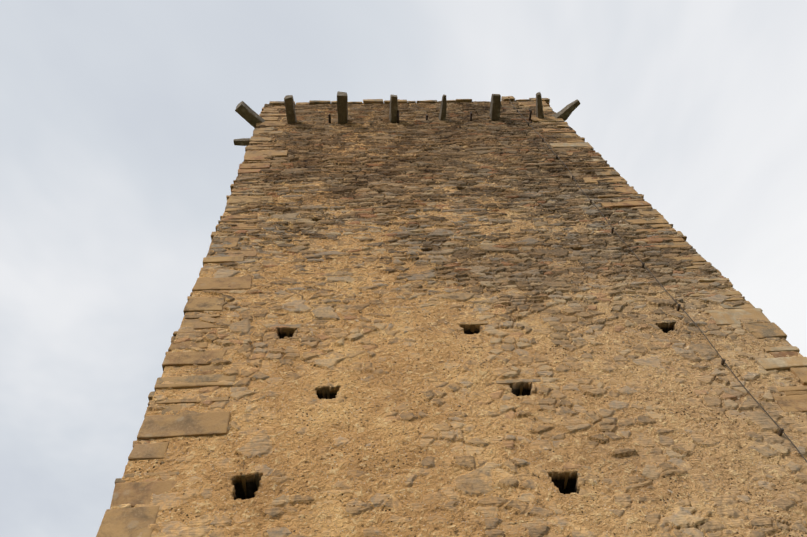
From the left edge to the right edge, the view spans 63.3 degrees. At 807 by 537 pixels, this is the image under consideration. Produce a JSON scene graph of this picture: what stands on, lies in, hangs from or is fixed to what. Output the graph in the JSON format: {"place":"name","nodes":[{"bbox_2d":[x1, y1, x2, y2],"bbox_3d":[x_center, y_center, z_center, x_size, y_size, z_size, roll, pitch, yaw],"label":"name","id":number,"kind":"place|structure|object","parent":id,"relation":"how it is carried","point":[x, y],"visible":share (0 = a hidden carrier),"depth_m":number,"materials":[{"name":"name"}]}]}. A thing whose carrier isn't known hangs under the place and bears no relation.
{"place":"outdoors","nodes":[
{"label":"outdoors","id":0,"kind":"place"},
{"bbox_2d":[0,0,806,536],"label":"sky","id":1,"kind":"structure","parent":0,"point":[120,160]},
{"label":"ground","id":2,"kind":"structure","parent":0,"visible":0},
{"bbox_2d":[96,101,806,536],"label":"corner quoins","id":3,"kind":"object","parent":2,"relation":"on","point":[136,521],"visible":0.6,"depth_m":8.43,"materials":[{"name":"stone"}]},
{"bbox_2d":[110,100,806,536],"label":"tower wall","id":4,"kind":"structure","parent":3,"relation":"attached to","point":[420,424],"depth_m":8.12,"materials":[{"name":"brown stone"}]},
{"bbox_2d":[328,109,531,122],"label":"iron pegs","id":5,"kind":"object","parent":4,"relation":"attached to","point":[471,114],"visible":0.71,"depth_m":17.07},
{"bbox_2d":[508,97,806,461],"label":"cable","id":6,"kind":"object","parent":4,"relation":"attached to","point":[781,431],"visible":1,"depth_m":9.08,"materials":[{"name":"black metal"}]},
{"bbox_3d":[0.889,3.542,11.704,8.000,20.410,7.600,-2,-61,-4],"label":"tower shell","id":7,"kind":"object","parent":2,"relation":"on","visible":0},
{"bbox_2d":[233,91,579,145],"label":"wooden beams","id":8,"kind":"structure","parent":7,"relation":"attached to","point":[247,113],"depth_m":16.95,"materials":[{"name":"brown wood"}]},
{"bbox_2d":[239,96,675,498],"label":"stones","id":9,"kind":"object","parent":7,"relation":"attached to","point":[287,330],"depth_m":8.97,"materials":[{"name":"brown stone"}]}
]}

